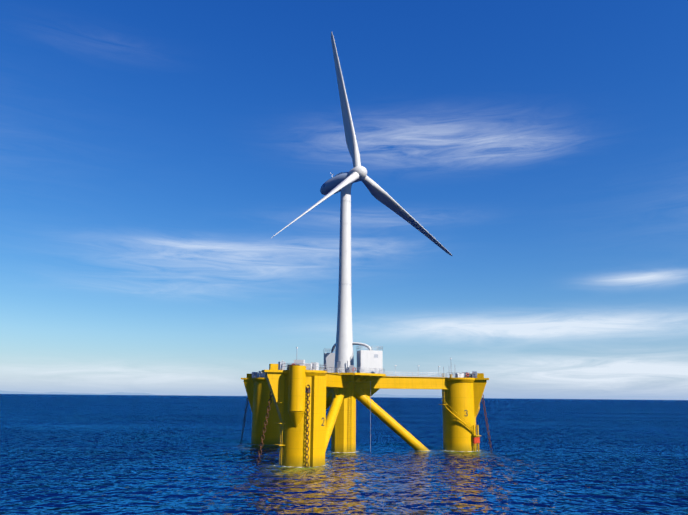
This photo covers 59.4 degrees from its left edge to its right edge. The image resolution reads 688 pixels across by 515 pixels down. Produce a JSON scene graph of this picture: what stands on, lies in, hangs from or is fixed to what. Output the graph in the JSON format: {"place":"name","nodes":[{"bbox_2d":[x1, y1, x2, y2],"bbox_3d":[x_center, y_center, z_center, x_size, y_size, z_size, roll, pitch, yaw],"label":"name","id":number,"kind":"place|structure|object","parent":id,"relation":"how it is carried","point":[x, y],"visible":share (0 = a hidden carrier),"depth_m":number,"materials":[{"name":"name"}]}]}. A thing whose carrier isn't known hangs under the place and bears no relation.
{"place":"outdoors","nodes":[
{"label":"outdoors","id":0,"kind":"place"},
{"bbox_2d":[0,394,687,514],"bbox_3d":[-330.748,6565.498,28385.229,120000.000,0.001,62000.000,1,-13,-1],"label":"sea","id":1,"kind":"structure","parent":0,"point":[64,454],"depth_m":108.91,"materials":[{"name":"blue liquid"}]},
{"bbox_2d":[241,342,488,466],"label":"floating platform","id":2,"kind":"structure","parent":1,"relation":"in","point":[339,393],"depth_m":131.43,"materials":[{"name":"yellow paint"}]},
{"bbox_2d":[334,187,353,372],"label":"tower","id":3,"kind":"structure","parent":2,"relation":"on","point":[344,346],"depth_m":136.99,"materials":[{"name":"white metal"}]},
{"bbox_2d":[320,166,366,194],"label":"nacelle","id":4,"kind":"object","parent":3,"relation":"on","point":[328,186],"visible":0.6,"depth_m":143.36,"materials":[{"name":"white paint"}]},
{"bbox_2d":[270,172,358,238],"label":"blade","id":5,"kind":"object","parent":4,"relation":"attached to","point":[353,177],"visible":0.96,"depth_m":131.69,"materials":[{"name":"white paint"}]},
{"bbox_2d":[331,32,360,167],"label":"blade","id":6,"kind":"object","parent":4,"relation":"attached to","point":[351,141],"visible":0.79,"depth_m":145.08,"materials":[{"name":"white paint"}]},
{"bbox_2d":[361,176,451,255],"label":"blade","id":7,"kind":"object","parent":4,"relation":"attached to","point":[379,193],"visible":0.88,"depth_m":148.73,"materials":[{"name":"white paint"}]},
{"bbox_2d":[240,385,491,466],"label":"mooring chains","id":8,"kind":"object","parent":2,"relation":"attached to","point":[267,413],"visible":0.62,"depth_m":103.99,"materials":[{"name":"brown metal"}]},
{"bbox_2d":[0,0,687,399],"label":"sky","id":9,"kind":"structure","parent":0,"point":[153,153],"materials":[{"name":"blue"}]}
]}

